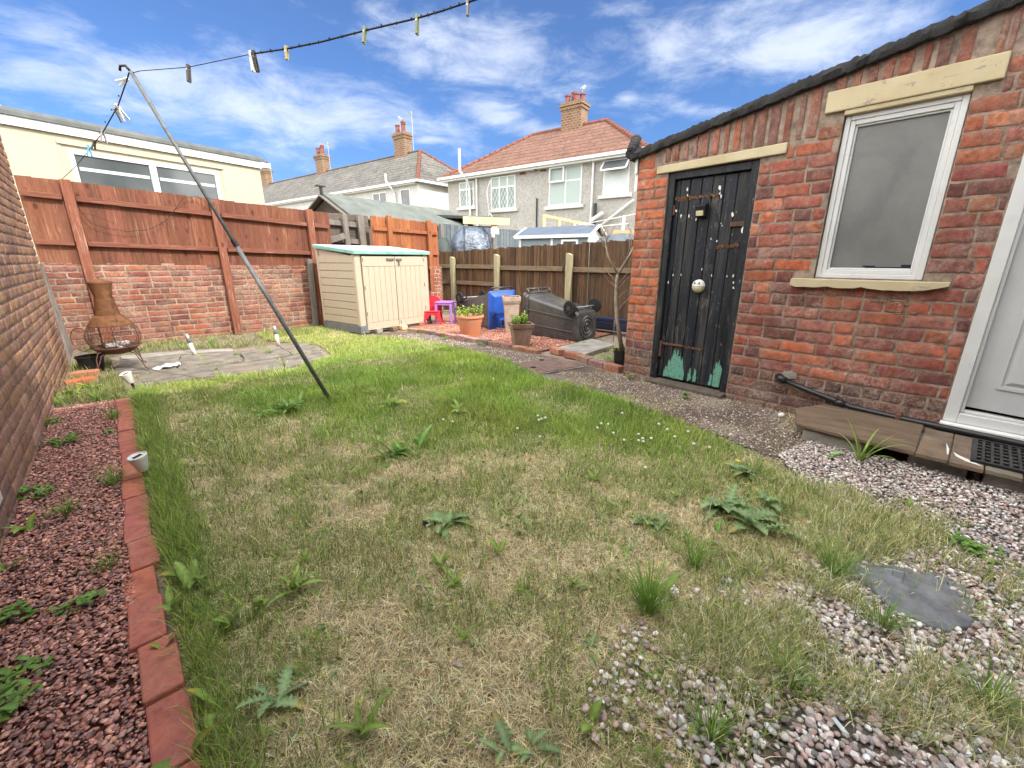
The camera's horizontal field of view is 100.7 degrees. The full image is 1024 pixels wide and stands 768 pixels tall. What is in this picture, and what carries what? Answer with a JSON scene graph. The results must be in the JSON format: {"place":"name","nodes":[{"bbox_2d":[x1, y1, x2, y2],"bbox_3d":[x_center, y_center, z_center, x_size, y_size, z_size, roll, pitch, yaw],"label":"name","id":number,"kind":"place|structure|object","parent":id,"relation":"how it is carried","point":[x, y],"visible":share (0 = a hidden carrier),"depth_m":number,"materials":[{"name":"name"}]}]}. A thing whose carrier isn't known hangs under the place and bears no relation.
{"place":"outdoors","nodes":[
{"label":"outdoors","id":0,"kind":"place"},
{"bbox_2d":[0,105,270,262],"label":"rendered building","id":1,"kind":"structure","parent":0,"point":[37,145],"depth_m":7.12,"materials":[{"name":"white paint"}]},
{"bbox_2d":[66,149,221,198],"bbox_3d":[-6.343,-3.402,7.593,0.055,1.040,2.139,10,19,30],"label":"window","id":2,"kind":"structure","parent":1,"relation":"in","point":[100,169],"depth_m":7.35,"materials":[{"name":"white plastic"}]},
{"bbox_2d":[0,0,987,181],"label":"sky","id":3,"kind":"structure","parent":0,"point":[478,84],"materials":[{"name":"blue"}]},
{"bbox_2d":[56,310,980,767],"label":"yard ground","id":4,"kind":"structure","parent":0,"point":[884,452],"depth_m":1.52,"materials":[{"name":"plant"}]},
{"bbox_2d":[38,263,73,361],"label":"rendered wall","id":5,"kind":"structure","parent":4,"relation":"on","point":[68,347],"depth_m":5.21,"materials":[{"name":"concrete"}]},
{"bbox_2d":[0,405,150,767],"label":"bed soil","id":6,"kind":"structure","parent":4,"relation":"on","point":[113,682],"depth_m":1.28,"materials":[{"name":"red stone"}]},
{"bbox_2d":[0,400,150,767],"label":"red chippings","id":7,"kind":"object","parent":6,"relation":"on","point":[42,648],"visible":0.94,"depth_m":1.43,"materials":[{"name":"gravel"}]},
{"bbox_2d":[0,599,38,625],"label":"creeping weed","id":8,"kind":"object","parent":7,"relation":"on","point":[6,612],"visible":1,"depth_m":1.39,"materials":[{"name":"green plant"}]},
{"bbox_2d":[0,678,42,724],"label":"creeping weed","id":9,"kind":"object","parent":7,"relation":"on","point":[9,695],"visible":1,"depth_m":1.11,"materials":[{"name":"green plant"}]},
{"bbox_2d":[0,655,55,692],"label":"creeping weed","id":10,"kind":"object","parent":7,"relation":"on","point":[9,673],"visible":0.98,"depth_m":1.19,"materials":[{"name":"green plant"}]},
{"bbox_2d":[16,483,55,499],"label":"creeping weed","id":11,"kind":"object","parent":7,"relation":"on","point":[38,490],"visible":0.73,"depth_m":2.11,"materials":[{"name":"green plant"}]},
{"bbox_2d":[45,587,108,615],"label":"creeping weed","id":12,"kind":"object","parent":7,"relation":"on","point":[80,600],"visible":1,"depth_m":1.42,"materials":[{"name":"green plant"}]},
{"bbox_2d":[73,351,104,370],"bbox_3d":[-4.501,-0.240,4.539,0.246,0.198,0.244,-15,22,-40],"label":"bucket","id":13,"kind":"object","parent":4,"relation":"on","point":[84,361],"visible":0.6,"depth_m":4.48,"materials":[{"name":"black plastic"}]},
{"bbox_2d":[126,451,148,479],"bbox_3d":[-1.964,0.504,2.285,0.086,0.284,0.086,-23,32,-38],"label":"garden light","id":14,"kind":"object","parent":4,"relation":"on","point":[138,461],"visible":0.86,"depth_m":2.23,"materials":[{"name":"white plastic"}]},
{"bbox_2d":[123,566,159,609],"bbox_3d":[-1.333,0.773,1.537,0.090,0.100,0.222,-15,23,-41],"label":"edging brick","id":15,"kind":"object","parent":4,"relation":"on","point":[144,582],"visible":0.46,"depth_m":1.53,"materials":[{"name":"brick"}]},
{"bbox_2d":[127,535,161,572],"bbox_3d":[-1.473,0.715,1.709,0.090,0.100,0.222,-16,22,-41],"label":"edging brick","id":16,"kind":"object","parent":4,"relation":"on","point":[139,553],"visible":0.67,"depth_m":1.67,"materials":[{"name":"brick"}]},
{"bbox_2d":[127,593,168,658],"bbox_3d":[-1.173,0.799,1.375,0.090,0.100,0.222,-15,22,-40],"label":"edging brick","id":17,"kind":"object","parent":4,"relation":"on","point":[144,627],"visible":0.66,"depth_m":1.34,"materials":[{"name":"brick"}]},
{"bbox_2d":[115,355,180,374],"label":"paving slab","id":18,"kind":"structure","parent":4,"relation":"on","point":[135,366],"depth_m":4.78,"materials":[{"name":"stone"}]},
{"bbox_2d":[70,277,148,368],"bbox_3d":[-4.242,-0.619,4.414,0.458,0.965,0.550,15,22,41],"label":"chiminea","id":19,"kind":"object","parent":18,"relation":"on","point":[108,314],"visible":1,"depth_m":4.34,"materials":[{"name":"metal"}]},
{"bbox_2d":[137,632,186,709],"bbox_3d":[-1.005,0.846,1.225,0.090,0.100,0.222,-16,22,-40],"label":"edging brick","id":20,"kind":"object","parent":4,"relation":"on","point":[155,672],"visible":0.64,"depth_m":1.19,"materials":[{"name":"brick"}]},
{"bbox_2d":[152,586,182,610],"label":"dock plant","id":21,"kind":"object","parent":4,"relation":"on","point":[172,604],"visible":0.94,"depth_m":1.42,"materials":[{"name":"green plant"}]},
{"bbox_2d":[13,175,331,342],"bbox_3d":[-4.500,-1.788,6.427,3.620,2.101,0.126,-15,22,-40],"label":"timber fence","id":22,"kind":"object","parent":4,"relation":"on","point":[190,231],"visible":0.85,"depth_m":5.95,"materials":[{"name":"wood"}]},
{"bbox_2d":[62,0,476,178],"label":"washing line","id":23,"kind":"object","parent":22,"relation":"attached to","point":[459,4],"visible":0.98,"depth_m":2.41,"materials":[{"name":"black plastic"}]},
{"bbox_2d":[145,687,203,767],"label":"edging brick","id":24,"kind":"object","parent":4,"relation":"on","point":[163,723],"visible":0.81,"depth_m":1.05,"materials":[{"name":"brick"}]},
{"bbox_2d":[150,727,212,767],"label":"weed","id":25,"kind":"object","parent":24,"relation":"on","point":[165,763],"visible":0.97,"depth_m":0.99,"materials":[{"name":"green plant"}]},
{"bbox_2d":[136,365,216,386],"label":"paving slab","id":26,"kind":"structure","parent":4,"relation":"on","point":[170,375],"depth_m":4.33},
{"bbox_2d":[120,348,233,359],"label":"paving slab","id":27,"kind":"structure","parent":4,"relation":"on","point":[172,353],"depth_m":5.31,"materials":[{"name":"concrete"}]},
{"bbox_2d":[158,559,213,588],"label":"dock plant","id":28,"kind":"object","parent":4,"relation":"on","point":[179,567],"visible":0.91,"depth_m":1.53,"materials":[{"name":"green plant"}]},
{"bbox_2d":[186,688,233,728],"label":"dock plant","id":29,"kind":"object","parent":4,"relation":"on","point":[196,691],"visible":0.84,"depth_m":1.11,"materials":[{"name":"green plant"}]},
{"bbox_2d":[178,352,241,367],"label":"paving slab","id":30,"kind":"structure","parent":4,"relation":"on","point":[213,358],"depth_m":5.00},
{"bbox_2d":[118,64,330,399],"bbox_3d":[-2.008,-0.935,3.139,1.020,2.353,0.037,-4,17,-14],"label":"clothes prop","id":31,"kind":"object","parent":4,"relation":"on","point":[244,258],"visible":0.93,"depth_m":3.09,"materials":[{"name":"grey metal"}]},
{"bbox_2d":[40,262,443,349],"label":"brick wall","id":32,"kind":"structure","parent":4,"relation":"on","point":[162,301],"depth_m":6.28,"materials":[{"name":"brick"}]},
{"bbox_2d":[328,213,369,245],"bbox_3d":[-3.046,-2.625,7.937,0.900,1.057,0.205,-15,22,-40],"label":"timber fence","id":33,"kind":"object","parent":32,"relation":"on","point":[347,229],"visible":0.58,"depth_m":7.90,"materials":[{"name":"wood"}]},
{"bbox_2d":[370,215,438,290],"bbox_3d":[-2.074,-2.584,8.524,1.460,1.445,0.105,-15,22,-40],"label":"timber fence","id":34,"kind":"object","parent":32,"relation":"on","point":[388,230],"visible":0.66,"depth_m":8.47,"materials":[{"name":"wood"}]},
{"bbox_2d":[217,359,283,375],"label":"paving slab","id":35,"kind":"structure","parent":4,"relation":"on","point":[245,367],"depth_m":4.69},
{"bbox_2d":[241,346,291,361],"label":"paving slab","id":36,"kind":"structure","parent":4,"relation":"on","point":[255,354],"depth_m":5.24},
{"bbox_2d":[235,664,308,718],"bbox_3d":[-0.637,0.828,1.133,0.170,0.067,0.162,-15,22,-40],"label":"thistle","id":37,"kind":"object","parent":4,"relation":"on","point":[283,699],"visible":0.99,"depth_m":1.13,"materials":[{"name":"green plant"}]},
{"bbox_2d":[256,390,303,417],"bbox_3d":[-1.751,0.166,3.302,0.286,0.120,0.462,-3,17,-9],"label":"plantain","id":38,"kind":"object","parent":4,"relation":"on","point":[285,403],"visible":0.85,"depth_m":3.28,"materials":[{"name":"green plant"}]},
{"bbox_2d":[257,563,325,606],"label":"dandelion","id":39,"kind":"object","parent":4,"relation":"on","point":[298,579],"visible":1,"depth_m":1.51,"materials":[{"name":"green plant"}]},
{"bbox_2d":[277,342,320,355],"bbox_3d":[-2.861,-0.467,5.693,0.379,0.042,0.908,-15,22,-40],"label":"paving slab","id":40,"kind":"object","parent":4,"relation":"on","point":[290,348],"depth_m":5.66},
{"bbox_2d":[282,350,324,367],"bbox_3d":[-2.488,-0.291,5.088,0.464,0.046,0.775,-10,19,-30],"label":"paving slab","id":41,"kind":"object","parent":4,"relation":"on","point":[295,360],"depth_m":5.05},
{"bbox_2d":[307,259,318,325],"bbox_3d":[-3.466,-1.573,7.382,0.140,1.157,0.129,-15,22,-40],"label":"timber post","id":42,"kind":"object","parent":4,"relation":"on","point":[310,269],"visible":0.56,"depth_m":7.35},
{"bbox_2d":[321,686,392,737],"bbox_3d":[-0.380,0.824,1.058,0.181,0.090,0.135,-1,16,-3],"label":"dandelion","id":43,"kind":"object","parent":4,"relation":"on","point":[371,724],"visible":1,"depth_m":1.05,"materials":[{"name":"green plant"}]},
{"bbox_2d":[312,244,430,333],"bbox_3d":[-2.349,-1.696,7.352,1.132,1.362,1.520,12,20,35],"label":"storage box","id":44,"kind":"object","parent":4,"relation":"on","point":[365,289],"visible":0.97,"depth_m":6.89,"materials":[{"name":"beige plastic"}]},
{"bbox_2d":[360,256,398,330],"bbox_3d":[-2.112,-1.463,6.831,0.070,1.130,0.610,12,20,35],"label":"door","id":45,"kind":"structure","parent":44,"relation":"in","point":[378,272],"depth_m":6.80,"materials":[{"name":"beige plastic"}]},
{"bbox_2d":[394,257,426,324],"bbox_3d":[-1.736,-1.605,7.312,0.072,1.130,0.620,12,20,35],"label":"door","id":46,"kind":"structure","parent":44,"relation":"in","point":[409,271],"depth_m":7.28,"materials":[{"name":"beige plastic"}]},
{"bbox_2d":[368,424,432,467],"bbox_3d":[-0.670,0.363,2.585,0.241,0.156,0.437,6,17,20],"label":"plantain","id":47,"kind":"object","parent":4,"relation":"on","point":[397,448],"visible":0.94,"depth_m":2.57,"materials":[{"name":"green plant"}]},
{"bbox_2d":[428,266,442,313],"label":"brick pier","id":48,"kind":"structure","parent":4,"relation":"on","point":[437,282],"depth_m":9.03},
{"bbox_2d":[424,510,474,543],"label":"thistle","id":49,"kind":"object","parent":4,"relation":"on","point":[444,522],"visible":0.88,"depth_m":1.89,"materials":[{"name":"green plant"}]},
{"bbox_2d":[450,226,492,253],"bbox_3d":[-1.011,-2.945,10.695,1.031,1.912,0.950,-7,18,-22],"label":"covered furniture","id":50,"kind":"object","parent":4,"relation":"on","point":[464,239],"visible":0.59,"depth_m":10.20,"materials":[{"name":"silver plastic"}]},
{"bbox_2d":[478,711,525,765],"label":"thistle","id":51,"kind":"object","parent":4,"relation":"on","point":[504,735],"visible":1,"depth_m":1.02,"materials":[{"name":"green plant"}]},
{"bbox_2d":[408,316,614,350],"bbox_3d":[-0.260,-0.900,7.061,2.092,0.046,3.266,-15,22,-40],"label":"red gravel","id":52,"kind":"structure","parent":4,"relation":"on","point":[500,333],"depth_m":6.55,"materials":[{"name":"gravel"}]},
{"bbox_2d":[424,296,443,324],"bbox_3d":[-1.445,-1.339,7.730,0.348,0.512,0.316,-1,16,-2],"label":"child chair","id":53,"kind":"object","parent":52,"relation":"on","point":[437,314],"visible":0.64,"depth_m":7.73,"materials":[{"name":"red plastic"}]},
{"bbox_2d":[455,304,483,336],"bbox_3d":[-0.639,-0.985,6.509,0.443,0.491,0.432,-15,22,-40],"label":"plant pot","id":54,"kind":"object","parent":52,"relation":"on","point":[470,324],"visible":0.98,"depth_m":6.41,"materials":[{"name":"ceramic"}]},
{"bbox_2d":[456,286,514,329],"bbox_3d":[-0.467,-1.380,7.502,0.572,0.711,1.056,-14,21,-39],"label":"wheelie bin","id":55,"kind":"object","parent":52,"relation":"on","point":[491,301],"visible":0.69,"depth_m":7.12,"materials":[{"name":"blue plastic"}]},
{"bbox_2d":[502,295,520,333],"bbox_3d":[-0.011,-1.100,6.708,0.277,0.598,0.277,-1,16,-4],"label":"plant pot","id":56,"kind":"object","parent":52,"relation":"on","point":[511,303],"visible":0.84,"depth_m":6.58,"materials":[{"name":"ceramic"}]},
{"bbox_2d":[507,310,534,346],"bbox_3d":[0.112,-0.735,5.694,0.325,0.471,0.308,-4,17,-12],"label":"plant pot","id":57,"kind":"object","parent":52,"relation":"on","point":[521,331],"visible":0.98,"depth_m":5.62,"materials":[{"name":"ceramic"}]},
{"bbox_2d":[523,287,600,341],"bbox_3d":[0.728,-1.071,6.449,0.650,0.733,1.056,-15,22,-41],"label":"wheelie bin","id":58,"kind":"object","parent":52,"relation":"on","point":[551,314],"visible":0.98,"depth_m":6.24,"materials":[{"name":"grey plastic"}]},
{"bbox_2d":[596,315,626,331],"bbox_3d":[1.585,-0.963,6.780,1.250,0.200,0.180,14,21,39],"label":"trough","id":59,"kind":"object","parent":52,"relation":"on","point":[604,322],"visible":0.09,"depth_m":6.72,"materials":[{"name":"blue plastic"}]},
{"bbox_2d":[511,726,560,762],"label":"thistle","id":60,"kind":"object","parent":4,"relation":"on","point":[549,746],"visible":0.99,"depth_m":1.02,"materials":[{"name":"green plant"}]},
{"bbox_2d":[439,239,633,317],"bbox_3d":[0.283,-1.940,8.071,5.276,1.464,0.140,14,21,39],"label":"timber fence","id":61,"kind":"object","parent":4,"relation":"on","point":[569,271],"visible":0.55,"depth_m":7.75,"materials":[{"name":"wood"}]},
{"bbox_2d":[55,324,1023,767],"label":"edge grass","id":62,"kind":"structure","parent":4,"relation":"on","point":[173,522],"depth_m":1.37,"materials":[{"name":"plant"}]},
{"bbox_2d":[559,339,613,354],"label":"paving slab","id":63,"kind":"structure","parent":4,"relation":"on","point":[590,346],"depth_m":5.59,"materials":[{"name":"concrete"}]},
{"bbox_2d":[591,217,633,365],"bbox_3d":[1.124,-1.004,4.511,0.663,1.678,0.314,2,16,5],"label":"sapling","id":64,"kind":"object","parent":4,"relation":"on","point":[619,354],"visible":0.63,"depth_m":4.49,"materials":[{"name":"brown plant"}]},
{"bbox_2d":[597,551,698,625],"bbox_3d":[0.437,0.683,1.415,0.317,0.184,0.294,1,16,3],"label":"grass tuft","id":65,"kind":"object","parent":4,"relation":"on","point":[649,597],"visible":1,"depth_m":1.43,"materials":[{"name":"plant"}]},
{"bbox_2d":[668,528,722,573],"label":"grass tuft","id":66,"kind":"object","parent":4,"relation":"on","point":[694,562],"visible":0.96,"depth_m":1.65,"materials":[{"name":"plant"}]},
{"bbox_2d":[697,484,753,518],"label":"thistle","id":67,"kind":"object","parent":4,"relation":"on","point":[732,499],"visible":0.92,"depth_m":2.01,"materials":[{"name":"green plant"}]},
{"bbox_2d":[717,503,804,542],"bbox_3d":[1.081,0.589,1.877,0.280,0.080,0.281,3,17,10],"label":"thistle","id":68,"kind":"object","parent":4,"relation":"on","point":[748,517],"visible":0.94,"depth_m":1.88,"materials":[{"name":"green plant"}]},
{"bbox_2d":[623,0,1023,432],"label":"brick outhouse","id":69,"kind":"structure","parent":4,"relation":"on","point":[864,199],"depth_m":2.90,"materials":[{"name":"brick"}]},
{"bbox_2d":[658,171,750,388],"bbox_3d":[1.648,-0.852,3.699,0.050,1.753,0.670,-15,22,-40],"label":"plank door","id":70,"kind":"structure","parent":69,"relation":"in","point":[692,347],"depth_m":3.68,"materials":[{"name":"black paint"}]},
{"bbox_2d":[815,93,971,279],"bbox_3d":[2.408,-1.207,2.744,0.072,1.023,0.570,-15,22,-40],"label":"window frame","id":71,"kind":"structure","parent":69,"relation":"in","point":[895,165],"depth_m":2.72,"materials":[{"name":"white plastic"}]},
{"bbox_2d":[775,370,1023,447],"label":"waste pipe","id":72,"kind":"object","parent":69,"relation":"attached to","point":[784,377],"visible":0.91,"depth_m":2.80,"materials":[{"name":"black plastic"}]},
{"bbox_2d":[940,154,1023,440],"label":"back door","id":73,"kind":"structure","parent":69,"relation":"attached to","point":[986,394],"depth_m":2.48,"materials":[{"name":"white plastic"}]},
{"bbox_2d":[966,225,1023,417],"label":"door leaf","id":74,"kind":"structure","parent":73,"relation":"in","point":[998,383],"depth_m":2.47,"materials":[{"name":"plastic"}]},
{"bbox_2d":[801,428,868,452],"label":"concrete block","id":75,"kind":"structure","parent":4,"relation":"on","point":[820,437],"depth_m":2.70,"materials":[{"name":"concrete"}]},
{"bbox_2d":[795,404,923,455],"bbox_3d":[2.209,0.267,2.765,0.540,0.054,0.664,-15,22,-40],"label":"step board","id":76,"kind":"object","parent":75,"relation":"on","point":[828,419],"visible":1,"depth_m":2.71,"materials":[{"name":"wood"}]},
{"bbox_2d":[665,442,1023,767],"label":"pebble bed","id":77,"kind":"object","parent":4,"relation":"on","point":[850,730],"visible":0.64,"depth_m":1.17,"materials":[{"name":"gravel"}]},
{"bbox_2d":[672,685,745,767],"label":"grass tuft","id":78,"kind":"object","parent":77,"relation":"on","point":[725,729],"visible":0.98,"depth_m":1.05,"materials":[{"name":"plant"}]},
{"bbox_2d":[582,502,1023,767],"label":"pebbles","id":79,"kind":"object","parent":77,"relation":"on","point":[811,717],"visible":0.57,"depth_m":1.17,"materials":[{"name":"gravel"}]},
{"bbox_2d":[853,579,936,633],"bbox_3d":[1.197,0.741,1.342,0.207,0.122,0.211,-15,22,-40],"label":"grass tuft","id":80,"kind":"object","parent":79,"relation":"on","point":[890,611],"visible":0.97,"depth_m":1.36,"materials":[{"name":"plant"}]},
{"bbox_2d":[765,638,840,710],"bbox_3d":[0.796,0.794,1.164,0.183,0.115,0.200,7,18,22],"label":"grass tuft","id":81,"kind":"object","parent":77,"relation":"on","point":[793,678],"visible":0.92,"depth_m":1.17,"materials":[{"name":"plant"}]},
{"bbox_2d":[795,530,884,580],"bbox_3d":[1.227,0.656,1.599,0.239,0.146,0.268,3,17,11],"label":"grass tuft","id":82,"kind":"object","parent":77,"relation":"on","point":[827,565],"visible":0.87,"depth_m":1.61,"materials":[{"name":"plant"}]},
{"bbox_2d":[778,440,1023,584],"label":"pebbles","id":83,"kind":"object","parent":77,"relation":"on","point":[920,490],"visible":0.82,"depth_m":2.13,"materials":[{"name":"gravel"}]},
{"bbox_2d":[835,418,906,461],"bbox_3d":[2.070,0.348,2.447,0.298,0.238,0.336,-15,22,-40],"label":"grass tuft","id":84,"kind":"object","parent":83,"relation":"on","point":[862,456],"visible":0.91,"depth_m":2.45,"materials":[{"name":"plant"}]},
{"bbox_2d":[845,557,975,633],"bbox_3d":[1.419,0.736,1.534,0.357,0.022,0.350,-15,22,-40],"label":"stepping stone","id":85,"kind":"object","parent":77,"relation":"on","point":[927,601],"visible":0.66,"depth_m":1.48,"materials":[{"name":"grey stone"}]},
{"bbox_2d":[939,649,1023,722],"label":"grass tuft","id":86,"kind":"object","parent":77,"relation":"on","point":[988,685],"visible":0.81,"depth_m":1.13,"materials":[{"name":"plant"}]},
{"bbox_2d":[361,331,812,468],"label":"path","id":87,"kind":"structure","parent":0,"point":[622,389],"depth_m":3.48,"materials":[{"name":"gravel"}]},
{"bbox_2d":[513,356,583,374],"bbox_3d":[0.349,-0.214,4.722,0.724,0.021,0.591,-10,19,-31],"label":"manhole cover","id":88,"kind":"object","parent":87,"relation":"on","point":[550,364],"visible":0.95,"depth_m":4.67,"materials":[{"name":"concrete"}]},
{"bbox_2d":[907,433,967,479],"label":"concrete block","id":89,"kind":"structure","parent":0,"point":[931,465],"depth_m":2.37,"materials":[{"name":"concrete"}]},
{"bbox_2d":[915,428,953,463],"bbox_3d":[2.475,0.353,2.481,0.530,0.026,0.127,-15,22,-40],"label":"step tile","id":90,"kind":"object","parent":89,"relation":"on","point":[934,445],"visible":1,"depth_m":2.43,"materials":[{"name":"brown stone"}]},
{"bbox_2d":[948,434,983,472],"bbox_3d":[2.560,0.382,2.383,0.542,0.026,0.127,-15,22,-40],"label":"step tile","id":91,"kind":"object","parent":89,"relation":"on","point":[960,455],"visible":0.79,"depth_m":2.31,"materials":[{"name":"brown stone"}]},
{"bbox_2d":[980,465,1023,493],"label":"concrete block","id":92,"kind":"structure","parent":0,"point":[998,482],"depth_m":2.18,"materials":[{"name":"concrete"}]},
{"bbox_2d":[984,445,1022,481],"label":"step tile","id":93,"kind":"object","parent":92,"relation":"on","point":[1003,473],"visible":0.49,"depth_m":2.15,"materials":[{"name":"stone"}]},
{"bbox_2d":[970,437,1023,473],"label":"drain grating","id":94,"kind":"object","parent":93,"relation":"on","point":[974,458],"visible":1,"depth_m":2.29,"materials":[{"name":"black plastic"}]},
{"label":"ground","id":95,"kind":"structure","parent":0,"visible":0},
{"bbox_2d":[0,135,69,557],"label":"brick wall","id":96,"kind":"structure","parent":95,"relation":"on","point":[34,362],"depth_m":3.04,"materials":[{"name":"brick"}]},
{"bbox_2d":[122,478,146,500],"bbox_3d":[-1.942,0.576,2.189,0.090,0.100,0.222,-14,21,-40],"label":"edging brick","id":97,"kind":"object","parent":95,"relation":"on","point":[131,488],"visible":0.53,"depth_m":2.16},
{"bbox_2d":[123,513,152,546],"bbox_3d":[-1.636,0.670,1.864,0.090,0.100,0.222,-14,22,-40],"label":"edging brick","id":98,"kind":"object","parent":95,"relation":"on","point":[135,528],"visible":0.53,"depth_m":1.84,"materials":[{"name":"brick"}]},
{"bbox_2d":[125,495,151,518],"bbox_3d":[-1.784,0.627,2.033,0.090,0.100,0.222,-15,22,-39],"label":"edging brick","id":99,"kind":"object","parent":95,"relation":"on","point":[132,508],"visible":0.41,"depth_m":2.01,"materials":[{"name":"brick"}]},
{"bbox_2d":[260,121,455,210],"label":"terraced house","id":100,"kind":"structure","parent":95,"relation":"on","point":[405,174],"depth_m":26.49,"materials":[{"name":"grey stone"}]},
{"bbox_2d":[308,185,473,245],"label":"garden shed","id":101,"kind":"structure","parent":95,"relation":"on","point":[330,203],"depth_m":10.87,"materials":[{"name":"grey wood"}]},
{"bbox_2d":[438,215,509,227],"bbox_3d":[-1.827,-4.233,14.134,3.131,2.440,1.630,-6,17,-20],"label":"lean to shelter","id":102,"kind":"object","parent":95,"relation":"on","point":[493,222],"visible":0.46,"depth_m":13.33,"materials":[{"name":"wood"}]},
{"bbox_2d":[438,223,520,248],"bbox_3d":[-0.615,-3.859,13.492,0.090,2.086,4.435,13,21,37],"label":"timber fence","id":103,"kind":"object","parent":95,"relation":"on","point":[504,238],"visible":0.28,"depth_m":13.34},
{"bbox_2d":[437,91,647,234],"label":"semi detached house","id":104,"kind":"structure","parent":95,"relation":"on","point":[576,166],"depth_m":19.33,"materials":[{"name":"red ceramic"}]},
{"bbox_2d":[456,181,475,210],"bbox_3d":[-2.322,-9.585,21.624,1.279,1.313,0.170,12,20,34],"label":"window","id":105,"kind":"structure","parent":104,"relation":"in","point":[463,186],"depth_m":21.66,"materials":[{"name":"glass"}]},
{"bbox_2d":[489,174,517,212],"bbox_3d":[-0.442,-9.096,20.339,1.776,1.598,0.170,12,20,34],"label":"window","id":106,"kind":"structure","parent":104,"relation":"in","point":[501,182],"depth_m":20.30,"materials":[{"name":"glass"}]},
{"bbox_2d":[545,164,583,209],"bbox_3d":[2.290,-8.532,18.427,1.913,1.716,0.170,12,20,34],"label":"window","id":107,"kind":"structure","parent":104,"relation":"in","point":[566,194],"depth_m":18.40,"materials":[{"name":"glass"}]},
{"bbox_2d":[598,161,631,198],"bbox_3d":[4.178,-8.247,17.072,1.396,1.401,0.170,12,20,34],"label":"window","id":108,"kind":"structure","parent":104,"relation":"in","point":[615,182],"depth_m":17.11,"materials":[{"name":"glass"}]},
{"bbox_2d":[513,225,606,289],"bbox_3d":[1.285,-3.181,11.383,2.165,1.975,1.291,9,19,29],"label":"playhouse","id":109,"kind":"object","parent":95,"relation":"on","point":[555,235],"visible":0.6,"depth_m":10.77,"materials":[{"name":"white paint"}]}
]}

